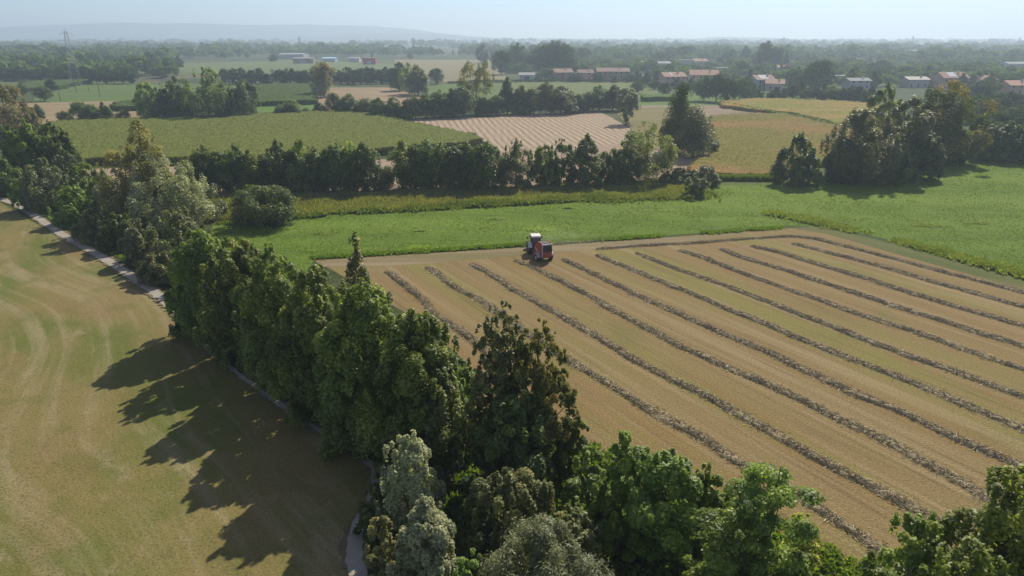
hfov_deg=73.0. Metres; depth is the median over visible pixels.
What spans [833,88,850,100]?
tree
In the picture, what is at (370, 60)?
building
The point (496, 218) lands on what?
weed patch
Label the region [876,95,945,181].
tree
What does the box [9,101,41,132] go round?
poplar tree
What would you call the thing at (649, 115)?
dry grass
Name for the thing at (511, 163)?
hornbeam tree
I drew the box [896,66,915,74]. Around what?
tree
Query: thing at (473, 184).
hornbeam tree
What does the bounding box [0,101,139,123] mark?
pale field
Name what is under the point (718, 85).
tree
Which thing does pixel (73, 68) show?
tree
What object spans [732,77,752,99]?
tree
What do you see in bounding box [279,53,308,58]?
warehouse
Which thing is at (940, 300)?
hay windrow
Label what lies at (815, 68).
tree
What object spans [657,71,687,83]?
house
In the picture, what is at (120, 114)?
tree
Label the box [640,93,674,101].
maize plot
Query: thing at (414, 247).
weed patch
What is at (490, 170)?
hornbeam tree
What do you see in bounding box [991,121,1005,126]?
tree
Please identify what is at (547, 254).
rear door
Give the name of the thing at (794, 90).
tree
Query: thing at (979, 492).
hay windrow
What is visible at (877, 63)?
tree
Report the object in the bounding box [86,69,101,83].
tree
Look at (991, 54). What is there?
distant woodland
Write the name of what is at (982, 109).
tree
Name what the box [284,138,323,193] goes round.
hornbeam tree
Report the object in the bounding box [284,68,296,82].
hedge tree
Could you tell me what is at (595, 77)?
tree
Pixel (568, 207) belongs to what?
weed patch
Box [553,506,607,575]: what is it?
thicket
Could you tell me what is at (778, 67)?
house
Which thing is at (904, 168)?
tree
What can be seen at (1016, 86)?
house
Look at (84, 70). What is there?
tree
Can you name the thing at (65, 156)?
bush
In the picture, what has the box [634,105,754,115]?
bare strip
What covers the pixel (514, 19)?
sky
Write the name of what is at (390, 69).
hedge tree
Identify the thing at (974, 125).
tree
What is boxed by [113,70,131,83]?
tree
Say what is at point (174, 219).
bush
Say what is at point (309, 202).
tall grass
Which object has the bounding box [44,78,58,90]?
tree
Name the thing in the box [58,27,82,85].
electricity pylon
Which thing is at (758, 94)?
tree
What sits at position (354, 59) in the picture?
building
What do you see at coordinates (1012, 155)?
tree
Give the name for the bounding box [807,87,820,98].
tree
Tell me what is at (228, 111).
tree
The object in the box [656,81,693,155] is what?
poplar tree
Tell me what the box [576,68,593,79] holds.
house
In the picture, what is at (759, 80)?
house
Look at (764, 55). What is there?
tree
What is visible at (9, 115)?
poplar tree
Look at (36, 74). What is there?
tree
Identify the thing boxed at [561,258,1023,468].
hay windrow
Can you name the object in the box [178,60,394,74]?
green field
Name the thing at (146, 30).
hills
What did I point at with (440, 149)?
hornbeam tree
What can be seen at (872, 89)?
tree
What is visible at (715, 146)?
bush
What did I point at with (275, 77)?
hedge tree
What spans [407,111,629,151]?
straw field
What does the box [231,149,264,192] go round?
hornbeam tree
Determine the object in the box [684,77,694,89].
tree
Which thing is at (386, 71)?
hedge tree
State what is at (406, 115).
hedge tree
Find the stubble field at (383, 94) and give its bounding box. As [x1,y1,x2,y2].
[317,87,423,110]
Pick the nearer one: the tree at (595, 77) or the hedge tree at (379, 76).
the hedge tree at (379, 76)
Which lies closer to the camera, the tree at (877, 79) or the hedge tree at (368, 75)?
the tree at (877, 79)
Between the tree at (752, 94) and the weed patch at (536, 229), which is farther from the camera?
the tree at (752, 94)
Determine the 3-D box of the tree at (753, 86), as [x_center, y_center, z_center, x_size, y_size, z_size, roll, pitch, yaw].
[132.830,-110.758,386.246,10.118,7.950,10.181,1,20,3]
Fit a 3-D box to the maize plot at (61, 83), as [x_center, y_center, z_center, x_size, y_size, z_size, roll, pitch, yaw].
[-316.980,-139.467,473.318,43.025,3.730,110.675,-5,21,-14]
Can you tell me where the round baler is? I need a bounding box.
[532,240,553,260]
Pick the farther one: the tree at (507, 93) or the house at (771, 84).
the house at (771, 84)
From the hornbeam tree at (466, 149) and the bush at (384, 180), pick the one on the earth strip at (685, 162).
the bush at (384, 180)
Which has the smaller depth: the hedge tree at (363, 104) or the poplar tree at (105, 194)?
the poplar tree at (105, 194)
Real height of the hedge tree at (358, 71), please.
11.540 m
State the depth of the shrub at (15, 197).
132.86 m
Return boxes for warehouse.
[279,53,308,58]
[999,62,1023,66]
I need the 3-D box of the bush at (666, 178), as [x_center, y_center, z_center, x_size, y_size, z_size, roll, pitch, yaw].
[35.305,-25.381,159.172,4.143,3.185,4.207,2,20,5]
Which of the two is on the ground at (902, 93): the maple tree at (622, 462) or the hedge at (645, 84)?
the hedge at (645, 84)
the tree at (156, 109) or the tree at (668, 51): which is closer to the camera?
the tree at (156, 109)
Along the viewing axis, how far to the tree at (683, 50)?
908.47 m
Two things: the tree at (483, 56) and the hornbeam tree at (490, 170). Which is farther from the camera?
the tree at (483, 56)
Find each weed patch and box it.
[304,230,339,234]
[360,247,391,251]
[398,244,437,249]
[412,227,432,231]
[485,216,507,219]
[522,227,556,231]
[559,206,578,208]
[906,222,956,227]
[963,220,999,224]
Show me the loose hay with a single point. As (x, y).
(779, 380)
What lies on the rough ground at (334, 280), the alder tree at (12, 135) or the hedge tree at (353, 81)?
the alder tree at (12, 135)
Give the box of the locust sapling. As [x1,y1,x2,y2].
[781,512,820,565]
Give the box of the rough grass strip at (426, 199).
[201,186,702,223]
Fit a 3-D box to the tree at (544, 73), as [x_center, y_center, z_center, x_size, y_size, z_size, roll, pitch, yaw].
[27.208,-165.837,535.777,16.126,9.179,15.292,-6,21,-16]
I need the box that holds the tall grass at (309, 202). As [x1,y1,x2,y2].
[178,180,709,222]
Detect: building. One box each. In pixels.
[349,57,360,61]
[362,58,377,63]
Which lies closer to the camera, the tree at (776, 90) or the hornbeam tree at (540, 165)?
the hornbeam tree at (540, 165)
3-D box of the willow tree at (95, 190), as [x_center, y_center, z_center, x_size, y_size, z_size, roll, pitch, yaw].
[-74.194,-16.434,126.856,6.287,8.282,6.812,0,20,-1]
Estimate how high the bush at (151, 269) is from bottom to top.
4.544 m
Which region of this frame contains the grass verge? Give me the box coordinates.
[791,226,1023,289]
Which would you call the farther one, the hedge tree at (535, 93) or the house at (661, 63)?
the house at (661, 63)
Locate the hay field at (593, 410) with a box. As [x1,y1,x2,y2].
[315,228,1023,575]
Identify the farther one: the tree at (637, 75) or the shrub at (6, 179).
the tree at (637, 75)
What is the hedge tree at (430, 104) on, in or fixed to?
on the straw field at (533, 131)
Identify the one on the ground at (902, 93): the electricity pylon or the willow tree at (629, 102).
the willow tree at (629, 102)
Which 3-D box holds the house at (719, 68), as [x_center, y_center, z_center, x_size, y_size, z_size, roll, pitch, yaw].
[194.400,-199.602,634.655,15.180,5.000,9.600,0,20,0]
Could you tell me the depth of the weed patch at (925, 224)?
124.01 m
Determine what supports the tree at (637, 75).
on the green field at (579, 87)
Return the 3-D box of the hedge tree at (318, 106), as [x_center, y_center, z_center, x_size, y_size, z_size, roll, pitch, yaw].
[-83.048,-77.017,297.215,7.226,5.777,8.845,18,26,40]
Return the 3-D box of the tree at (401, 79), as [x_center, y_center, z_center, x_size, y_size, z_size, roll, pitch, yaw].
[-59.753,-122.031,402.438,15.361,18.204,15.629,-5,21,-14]
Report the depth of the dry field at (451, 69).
751.81 m
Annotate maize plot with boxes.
[18,79,92,91]
[109,100,138,110]
[249,83,318,106]
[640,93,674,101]
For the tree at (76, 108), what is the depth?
267.21 m
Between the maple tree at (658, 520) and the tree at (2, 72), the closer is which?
the maple tree at (658, 520)
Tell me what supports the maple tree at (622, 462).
on the rough ground at (334, 280)
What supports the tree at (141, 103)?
on the ground at (902, 93)
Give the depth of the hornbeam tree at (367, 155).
148.25 m
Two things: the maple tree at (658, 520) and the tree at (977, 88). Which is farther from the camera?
the tree at (977, 88)
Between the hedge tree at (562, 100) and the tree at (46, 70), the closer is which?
the hedge tree at (562, 100)
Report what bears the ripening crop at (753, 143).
on the ground at (902, 93)
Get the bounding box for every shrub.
[0,158,24,197]
[6,178,38,210]
[18,157,69,211]
[117,218,163,264]
[352,486,398,552]
[363,462,385,497]
[364,515,398,575]
[452,548,486,575]
[776,548,813,575]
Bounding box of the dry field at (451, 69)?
[395,60,505,81]
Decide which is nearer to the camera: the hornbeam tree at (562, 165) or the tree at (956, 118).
the hornbeam tree at (562, 165)
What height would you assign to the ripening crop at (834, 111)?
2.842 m
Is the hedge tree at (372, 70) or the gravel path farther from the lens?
the hedge tree at (372, 70)
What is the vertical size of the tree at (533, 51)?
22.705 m
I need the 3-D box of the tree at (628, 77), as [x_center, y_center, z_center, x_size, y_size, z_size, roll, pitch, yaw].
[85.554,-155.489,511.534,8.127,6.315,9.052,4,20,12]
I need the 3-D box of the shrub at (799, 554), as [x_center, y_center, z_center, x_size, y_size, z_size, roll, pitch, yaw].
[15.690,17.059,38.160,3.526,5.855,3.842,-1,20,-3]
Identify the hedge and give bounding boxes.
[447,81,482,83]
[468,79,651,82]
[641,83,709,88]
[716,101,838,124]
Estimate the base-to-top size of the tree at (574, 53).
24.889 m
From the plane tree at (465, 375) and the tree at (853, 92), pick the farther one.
the tree at (853, 92)
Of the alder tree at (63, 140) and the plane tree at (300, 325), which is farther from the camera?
the alder tree at (63, 140)
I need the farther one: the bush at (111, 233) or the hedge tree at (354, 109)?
the hedge tree at (354, 109)
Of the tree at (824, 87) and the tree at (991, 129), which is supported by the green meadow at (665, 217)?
the tree at (991, 129)
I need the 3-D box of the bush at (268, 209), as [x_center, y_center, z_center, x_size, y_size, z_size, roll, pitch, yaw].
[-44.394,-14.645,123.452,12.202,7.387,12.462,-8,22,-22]
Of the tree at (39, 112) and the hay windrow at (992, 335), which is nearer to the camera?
the hay windrow at (992, 335)
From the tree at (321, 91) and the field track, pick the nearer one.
the field track
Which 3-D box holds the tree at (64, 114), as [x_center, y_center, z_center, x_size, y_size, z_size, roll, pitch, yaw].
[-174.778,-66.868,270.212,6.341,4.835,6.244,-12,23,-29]
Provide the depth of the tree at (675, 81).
448.12 m
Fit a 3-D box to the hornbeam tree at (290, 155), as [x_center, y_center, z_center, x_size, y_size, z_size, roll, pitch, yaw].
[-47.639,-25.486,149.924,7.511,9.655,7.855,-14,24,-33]
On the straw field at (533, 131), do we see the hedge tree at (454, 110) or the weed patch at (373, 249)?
the hedge tree at (454, 110)
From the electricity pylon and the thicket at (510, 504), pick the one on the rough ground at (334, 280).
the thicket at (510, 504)
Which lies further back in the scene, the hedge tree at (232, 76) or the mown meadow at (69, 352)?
the hedge tree at (232, 76)
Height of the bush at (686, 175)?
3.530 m
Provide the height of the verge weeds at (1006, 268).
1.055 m
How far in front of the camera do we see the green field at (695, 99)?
365.69 m
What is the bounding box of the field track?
[316,232,746,266]
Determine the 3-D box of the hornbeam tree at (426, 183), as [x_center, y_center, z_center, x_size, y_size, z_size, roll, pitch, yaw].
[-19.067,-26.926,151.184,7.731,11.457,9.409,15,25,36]
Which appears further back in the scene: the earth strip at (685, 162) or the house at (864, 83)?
the house at (864, 83)
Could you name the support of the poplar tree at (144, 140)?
on the rough ground at (334, 280)
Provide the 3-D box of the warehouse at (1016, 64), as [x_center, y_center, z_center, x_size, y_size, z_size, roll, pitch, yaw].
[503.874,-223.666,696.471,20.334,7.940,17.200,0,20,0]
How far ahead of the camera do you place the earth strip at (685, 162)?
184.90 m
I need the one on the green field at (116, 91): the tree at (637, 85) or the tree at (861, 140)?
the tree at (637, 85)
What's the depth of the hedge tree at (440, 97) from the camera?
284.03 m
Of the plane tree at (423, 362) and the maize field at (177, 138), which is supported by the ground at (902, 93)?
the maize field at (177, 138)
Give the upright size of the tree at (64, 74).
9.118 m
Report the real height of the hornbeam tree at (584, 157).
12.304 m
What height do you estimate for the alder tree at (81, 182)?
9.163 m
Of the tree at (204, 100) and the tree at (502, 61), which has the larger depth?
the tree at (502, 61)
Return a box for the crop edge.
[706,173,780,180]
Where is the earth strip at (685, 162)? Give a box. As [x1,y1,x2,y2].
[76,144,697,195]
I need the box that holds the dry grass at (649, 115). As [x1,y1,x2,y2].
[614,107,708,157]
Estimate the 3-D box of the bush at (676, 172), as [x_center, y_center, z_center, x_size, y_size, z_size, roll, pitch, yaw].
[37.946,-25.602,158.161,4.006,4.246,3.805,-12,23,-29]
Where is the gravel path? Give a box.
[0,198,378,575]
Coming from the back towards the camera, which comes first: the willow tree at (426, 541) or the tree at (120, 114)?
the tree at (120, 114)
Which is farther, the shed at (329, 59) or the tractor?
the shed at (329, 59)
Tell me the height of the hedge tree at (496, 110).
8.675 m
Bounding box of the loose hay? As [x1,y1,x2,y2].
[328,233,1023,573]
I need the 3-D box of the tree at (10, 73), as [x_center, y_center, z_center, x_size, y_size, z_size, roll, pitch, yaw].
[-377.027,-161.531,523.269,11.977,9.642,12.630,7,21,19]
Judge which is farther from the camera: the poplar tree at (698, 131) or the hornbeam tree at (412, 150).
the poplar tree at (698, 131)
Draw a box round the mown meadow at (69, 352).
[0,202,370,575]
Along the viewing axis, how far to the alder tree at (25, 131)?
152.15 m
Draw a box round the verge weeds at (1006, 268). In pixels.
[762,209,1023,278]
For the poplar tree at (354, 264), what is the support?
on the rough ground at (334, 280)
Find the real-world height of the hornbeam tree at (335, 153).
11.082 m
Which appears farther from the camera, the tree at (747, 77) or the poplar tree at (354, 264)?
the tree at (747, 77)
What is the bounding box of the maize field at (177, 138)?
[30,110,484,165]
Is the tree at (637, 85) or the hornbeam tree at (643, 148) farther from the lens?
the tree at (637, 85)
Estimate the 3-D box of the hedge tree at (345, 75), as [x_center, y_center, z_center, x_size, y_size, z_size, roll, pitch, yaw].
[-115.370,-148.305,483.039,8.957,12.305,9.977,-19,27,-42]
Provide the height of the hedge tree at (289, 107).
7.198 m
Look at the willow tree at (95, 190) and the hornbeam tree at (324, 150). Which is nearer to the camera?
the willow tree at (95, 190)
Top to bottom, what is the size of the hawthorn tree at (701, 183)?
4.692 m
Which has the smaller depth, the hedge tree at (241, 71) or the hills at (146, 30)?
the hedge tree at (241, 71)
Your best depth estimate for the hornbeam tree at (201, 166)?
146.75 m
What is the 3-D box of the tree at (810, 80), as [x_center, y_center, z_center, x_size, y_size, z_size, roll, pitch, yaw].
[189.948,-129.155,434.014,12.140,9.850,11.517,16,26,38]
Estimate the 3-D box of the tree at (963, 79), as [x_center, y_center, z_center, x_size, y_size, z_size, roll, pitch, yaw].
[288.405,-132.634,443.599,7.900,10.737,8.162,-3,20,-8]
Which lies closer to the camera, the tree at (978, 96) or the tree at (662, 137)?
the tree at (662, 137)
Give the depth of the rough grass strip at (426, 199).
140.70 m
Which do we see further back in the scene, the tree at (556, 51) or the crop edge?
the tree at (556, 51)
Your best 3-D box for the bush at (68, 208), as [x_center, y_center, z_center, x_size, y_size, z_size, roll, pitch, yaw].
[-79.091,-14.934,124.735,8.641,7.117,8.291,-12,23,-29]
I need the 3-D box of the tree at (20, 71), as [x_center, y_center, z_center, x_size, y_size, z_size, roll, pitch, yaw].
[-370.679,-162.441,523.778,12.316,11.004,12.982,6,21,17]
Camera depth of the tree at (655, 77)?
487.64 m
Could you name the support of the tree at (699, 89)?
on the green field at (695, 99)
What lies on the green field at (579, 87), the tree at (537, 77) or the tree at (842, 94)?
the tree at (537, 77)
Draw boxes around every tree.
[0,67,9,80]
[0,81,39,145]
[0,123,38,189]
[2,118,69,178]
[3,68,22,80]
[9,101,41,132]
[12,66,29,80]
[16,85,28,94]
[23,68,39,80]
[29,119,84,179]
[31,68,46,79]
[31,85,54,100]
[33,104,45,119]
[38,65,55,79]
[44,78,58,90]
[48,69,61,79]
[54,110,73,119]
[56,70,72,78]
[57,47,68,55]
[66,101,93,118]
[68,162,112,206]
[69,66,83,78]
[77,66,88,78]
[82,104,98,118]
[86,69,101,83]
[91,178,118,213]
[93,102,115,118]
[93,144,163,226]
[95,66,111,83]
[104,70,119,83]
[107,119,197,228]
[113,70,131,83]
[115,109,131,117]
[122,67,139,83]
[124,156,215,236]
[131,81,161,116]
[142,59,156,75]
[146,83,176,116]
[157,75,194,116]
[163,228,252,349]
[174,54,184,66]
[174,65,233,116]
[174,154,210,189]
[176,89,201,115]
[189,144,221,192]
[192,236,268,370]
[205,150,236,192]
[215,84,232,114]
[215,142,248,193]
[218,68,230,83]
[225,80,260,114]
[227,68,238,83]
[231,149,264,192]
[231,242,312,398]
[235,67,245,82]
[244,70,258,84]
[250,155,276,189]
[253,68,264,83]
[254,263,360,428]
[259,74,273,83]
[264,138,293,191]
[267,54,278,60]
[270,69,282,81]
[274,104,288,112]
[275,69,290,83]
[277,148,305,193]
[282,99,302,111]
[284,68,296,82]
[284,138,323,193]
[290,70,303,82]
[299,69,310,82]
[301,146,328,192]
[307,275,415,463]
[308,70,314,83]
[309,61,336,89]
[310,78,330,97]
[313,102,327,110]
[313,148,337,191]
[317,42,326,48]
[319,142,356,192]
[324,92,339,110]
[327,68,337,83]
[332,102,342,110]
[333,141,362,190]
[335,70,344,83]
[338,93,358,111]
[339,67,352,84]
[344,231,378,332]
[349,70,358,83]
[349,307,470,472]
[350,140,382,192]
[352,103,359,111]
[353,68,366,82]
[356,98,372,111]
[358,66,371,83]
[367,97,388,114]
[369,67,376,82]
[371,69,386,83]
[374,429,446,532]
[382,66,389,83]
[383,96,402,117]
[383,139,415,188]
[385,494,458,575]
[386,68,395,82]
[387,61,406,90]
[396,100,414,119]
[397,62,419,93]
[400,143,425,188]
[403,95,427,118]
[404,64,428,94]
[408,138,444,189]
[415,93,438,117]
[425,89,452,117]
[427,141,452,187]
[428,68,444,83]
[432,353,490,453]
[439,146,467,189]
[440,88,466,118]
[451,86,478,116]
[453,142,477,189]
[457,60,494,113]
[461,147,486,190]
[463,300,535,473]
[472,97,496,115]
[472,141,507,190]
[475,45,488,62]
[477,512,614,575]
[487,95,507,115]
[491,49,513,74]
[494,138,538,188]
[498,76,516,113]
[501,317,579,473]
[506,43,530,64]
[506,85,534,114]
[524,86,546,113]
[526,47,549,67]
[527,144,560,185]
[532,40,577,68]
[533,81,557,113]
[534,74,542,79]
[536,68,558,79]
[544,85,578,113]
[547,138,581,185]
[555,45,576,64]
[555,415,592,493]
[561,445,615,544]
[563,132,608,187]
[564,94,591,113]
[568,74,579,81]
[581,91,600,109]
[587,84,610,110]
[589,151,624,185]
[591,73,601,81]
[594,429,641,563]
[594,445,703,563]
[598,75,606,81]
[600,84,624,110]
[609,76,618,82]
[610,139,643,184]
[615,88,641,124]
[621,121,678,186]
[622,73,632,81]
[629,81,644,91]
[631,71,641,80]
[640,72,651,82]
[649,70,661,80]
[649,80,659,89]
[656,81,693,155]
[657,83,671,93]
[659,122,679,151]
[664,47,677,59]
[670,78,680,87]
[673,46,695,55]
[673,103,717,158]
[681,501,772,575]
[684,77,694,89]
[684,176,707,193]
[689,461,731,552]
[692,75,716,100]
[704,73,733,101]
[720,78,741,99]
[722,462,825,575]
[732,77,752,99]
[735,60,752,73]
[740,76,754,84]
[740,86,754,97]
[747,82,758,96]
[749,40,780,64]
[753,88,764,97]
[765,92,777,97]
[769,47,789,64]
[769,87,779,97]
[769,131,823,187]
[778,88,790,97]
[786,84,800,97]
[799,89,811,98]
[800,59,839,88]
[805,75,825,87]
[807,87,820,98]
[809,78,822,90]
[816,83,828,99]
[819,86,840,99]
[819,106,909,184]
[821,140,865,184]
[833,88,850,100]
[845,85,864,100]
[846,68,854,75]
[855,81,905,152]
[855,89,871,101]
[857,510,948,575]
[862,85,877,101]
[865,152,916,184]
[866,60,889,69]
[868,69,879,86]
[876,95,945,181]
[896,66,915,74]
[906,535,1009,575]
[908,79,998,163]
[910,131,946,179]
[923,64,937,71]
[923,462,1023,575]
[924,65,931,71]
[932,122,980,165]
[956,72,968,88]
[963,104,979,123]
[966,94,984,106]
[967,80,997,97]
[968,115,990,136]
[972,125,1012,161]
[973,96,1007,120]
[977,110,1012,125]
[982,121,1023,161]
[983,85,993,99]
[984,76,1004,92]
[990,94,1013,110]
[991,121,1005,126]
[992,91,1023,108]
[1004,68,1016,74]
[1006,124,1023,163]
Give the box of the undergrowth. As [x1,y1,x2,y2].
[5,176,865,575]
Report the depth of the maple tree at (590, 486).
44.99 m
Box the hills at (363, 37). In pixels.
[0,33,947,41]
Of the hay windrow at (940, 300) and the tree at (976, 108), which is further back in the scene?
the tree at (976, 108)
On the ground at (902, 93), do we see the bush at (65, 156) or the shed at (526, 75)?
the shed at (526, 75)
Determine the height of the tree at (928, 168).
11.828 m
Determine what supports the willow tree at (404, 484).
on the rough ground at (334, 280)
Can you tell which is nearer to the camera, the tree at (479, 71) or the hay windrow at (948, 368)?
the hay windrow at (948, 368)
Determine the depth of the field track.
107.85 m
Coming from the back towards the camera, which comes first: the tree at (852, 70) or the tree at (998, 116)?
the tree at (852, 70)
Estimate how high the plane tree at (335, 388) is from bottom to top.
14.849 m
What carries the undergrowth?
on the rough ground at (334, 280)
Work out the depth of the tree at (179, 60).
756.82 m
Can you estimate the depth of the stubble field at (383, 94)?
410.65 m
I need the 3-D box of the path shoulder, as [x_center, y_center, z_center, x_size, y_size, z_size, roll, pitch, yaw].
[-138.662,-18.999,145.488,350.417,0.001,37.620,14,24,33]
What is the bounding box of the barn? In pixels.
[292,57,316,62]
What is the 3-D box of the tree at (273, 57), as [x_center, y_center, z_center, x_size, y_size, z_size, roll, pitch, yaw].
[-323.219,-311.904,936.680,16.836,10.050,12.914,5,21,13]
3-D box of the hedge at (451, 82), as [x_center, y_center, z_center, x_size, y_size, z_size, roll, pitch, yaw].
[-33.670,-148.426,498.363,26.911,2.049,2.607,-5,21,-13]
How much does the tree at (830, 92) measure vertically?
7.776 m
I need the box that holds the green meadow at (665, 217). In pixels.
[211,159,1023,271]
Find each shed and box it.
[321,57,337,61]
[519,72,534,80]
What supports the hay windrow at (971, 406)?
on the hay field at (593, 410)
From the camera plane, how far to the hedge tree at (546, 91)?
297.74 m
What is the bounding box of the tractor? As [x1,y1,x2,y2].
[526,233,541,253]
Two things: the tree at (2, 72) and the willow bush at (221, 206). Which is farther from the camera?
the tree at (2, 72)
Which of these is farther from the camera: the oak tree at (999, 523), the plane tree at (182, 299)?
the plane tree at (182, 299)
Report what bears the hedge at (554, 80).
on the ground at (902, 93)
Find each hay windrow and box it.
[384,271,532,383]
[423,266,895,568]
[467,263,969,539]
[514,260,1000,502]
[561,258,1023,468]
[595,234,1023,293]
[595,253,1023,432]
[635,252,1023,399]
[678,248,1023,371]
[720,248,1023,348]
[750,245,1023,326]
[791,242,1023,307]
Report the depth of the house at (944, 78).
451.48 m
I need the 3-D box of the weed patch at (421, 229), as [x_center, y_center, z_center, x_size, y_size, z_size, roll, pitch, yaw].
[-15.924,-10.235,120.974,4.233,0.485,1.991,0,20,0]
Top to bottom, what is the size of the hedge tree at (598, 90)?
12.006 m
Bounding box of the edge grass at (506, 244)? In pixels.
[309,225,783,259]
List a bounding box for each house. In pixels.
[548,67,573,79]
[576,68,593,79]
[595,67,629,78]
[657,60,670,65]
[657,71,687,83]
[677,60,693,64]
[687,69,718,82]
[691,58,707,65]
[714,67,728,69]
[749,73,775,89]
[765,78,784,90]
[776,64,788,70]
[841,76,871,88]
[898,75,930,87]
[929,71,969,87]
[970,74,997,85]
[995,79,1023,94]
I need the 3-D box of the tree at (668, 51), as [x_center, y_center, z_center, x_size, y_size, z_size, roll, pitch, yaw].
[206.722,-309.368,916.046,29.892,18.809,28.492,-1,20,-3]
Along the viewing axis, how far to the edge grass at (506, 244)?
112.30 m
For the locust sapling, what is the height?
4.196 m
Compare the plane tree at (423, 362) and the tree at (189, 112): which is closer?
the plane tree at (423, 362)
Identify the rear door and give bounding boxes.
[543,252,551,257]
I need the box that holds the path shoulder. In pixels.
[0,197,374,575]
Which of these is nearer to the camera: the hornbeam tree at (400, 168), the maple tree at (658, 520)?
the maple tree at (658, 520)
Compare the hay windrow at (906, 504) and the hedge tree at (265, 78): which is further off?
the hedge tree at (265, 78)
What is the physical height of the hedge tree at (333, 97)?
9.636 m
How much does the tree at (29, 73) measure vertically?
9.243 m
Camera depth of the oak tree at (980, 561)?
28.98 m
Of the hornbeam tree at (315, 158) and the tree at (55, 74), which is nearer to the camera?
the hornbeam tree at (315, 158)
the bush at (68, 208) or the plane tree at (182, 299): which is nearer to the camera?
the plane tree at (182, 299)
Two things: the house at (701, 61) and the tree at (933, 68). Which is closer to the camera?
the tree at (933, 68)
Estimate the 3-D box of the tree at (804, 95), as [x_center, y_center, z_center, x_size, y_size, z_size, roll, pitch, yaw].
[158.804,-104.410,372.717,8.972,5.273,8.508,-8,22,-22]
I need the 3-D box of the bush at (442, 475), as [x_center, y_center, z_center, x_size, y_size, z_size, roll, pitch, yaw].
[-5.849,11.276,51.691,4.738,7.640,4.822,-8,21,-21]
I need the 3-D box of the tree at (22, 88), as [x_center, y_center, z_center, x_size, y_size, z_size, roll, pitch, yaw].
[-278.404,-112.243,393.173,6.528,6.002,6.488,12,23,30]
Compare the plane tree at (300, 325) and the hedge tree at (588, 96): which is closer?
the plane tree at (300, 325)
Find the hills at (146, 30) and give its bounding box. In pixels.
[0,23,965,39]
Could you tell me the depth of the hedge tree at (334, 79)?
487.46 m
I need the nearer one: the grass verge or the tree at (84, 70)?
the grass verge
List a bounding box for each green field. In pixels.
[32,80,666,111]
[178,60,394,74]
[427,83,511,103]
[512,80,660,93]
[629,94,799,105]
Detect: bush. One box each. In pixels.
[46,184,97,227]
[50,149,86,189]
[69,208,115,245]
[95,211,145,251]
[135,248,174,286]
[136,206,211,263]
[178,179,228,220]
[228,184,299,228]
[374,169,395,191]
[406,396,465,490]
[657,171,673,183]
[669,167,686,182]
[680,170,699,181]
[691,165,721,186]
[703,139,720,153]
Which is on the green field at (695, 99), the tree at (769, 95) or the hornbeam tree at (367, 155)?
the tree at (769, 95)
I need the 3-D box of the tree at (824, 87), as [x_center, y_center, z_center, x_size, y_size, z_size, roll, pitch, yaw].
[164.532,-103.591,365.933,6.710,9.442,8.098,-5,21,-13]
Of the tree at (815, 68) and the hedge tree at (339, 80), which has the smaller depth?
the tree at (815, 68)
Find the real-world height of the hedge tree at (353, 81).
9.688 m
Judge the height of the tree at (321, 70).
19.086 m
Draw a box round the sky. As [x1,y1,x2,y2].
[0,0,1023,39]
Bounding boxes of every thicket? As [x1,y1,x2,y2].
[460,466,555,568]
[469,390,553,502]
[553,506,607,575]
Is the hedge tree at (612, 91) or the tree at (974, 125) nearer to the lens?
the tree at (974, 125)
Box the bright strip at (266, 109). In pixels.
[256,105,313,112]
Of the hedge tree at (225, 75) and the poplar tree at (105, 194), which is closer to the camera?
the poplar tree at (105, 194)
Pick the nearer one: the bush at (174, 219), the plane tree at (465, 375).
the plane tree at (465, 375)
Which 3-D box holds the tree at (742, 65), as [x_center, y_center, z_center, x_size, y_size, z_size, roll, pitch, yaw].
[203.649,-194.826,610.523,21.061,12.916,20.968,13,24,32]
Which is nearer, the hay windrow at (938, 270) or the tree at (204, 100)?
the hay windrow at (938, 270)
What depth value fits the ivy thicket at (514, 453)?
48.04 m
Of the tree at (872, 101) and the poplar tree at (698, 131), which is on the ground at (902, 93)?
the tree at (872, 101)
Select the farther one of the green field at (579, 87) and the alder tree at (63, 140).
the green field at (579, 87)
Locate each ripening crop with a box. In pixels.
[686,112,852,176]
[719,98,878,126]
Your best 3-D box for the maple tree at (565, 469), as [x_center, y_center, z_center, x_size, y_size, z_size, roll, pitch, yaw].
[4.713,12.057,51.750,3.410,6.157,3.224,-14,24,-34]
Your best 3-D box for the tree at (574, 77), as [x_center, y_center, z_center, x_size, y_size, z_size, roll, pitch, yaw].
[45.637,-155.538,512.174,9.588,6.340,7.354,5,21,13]
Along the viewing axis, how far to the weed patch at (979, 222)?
125.55 m
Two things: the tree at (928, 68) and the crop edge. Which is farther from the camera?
the tree at (928, 68)
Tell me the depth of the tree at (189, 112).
276.87 m
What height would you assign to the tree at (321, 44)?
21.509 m
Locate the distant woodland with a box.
[0,37,1023,86]
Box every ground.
[0,41,1023,442]
[0,144,703,575]

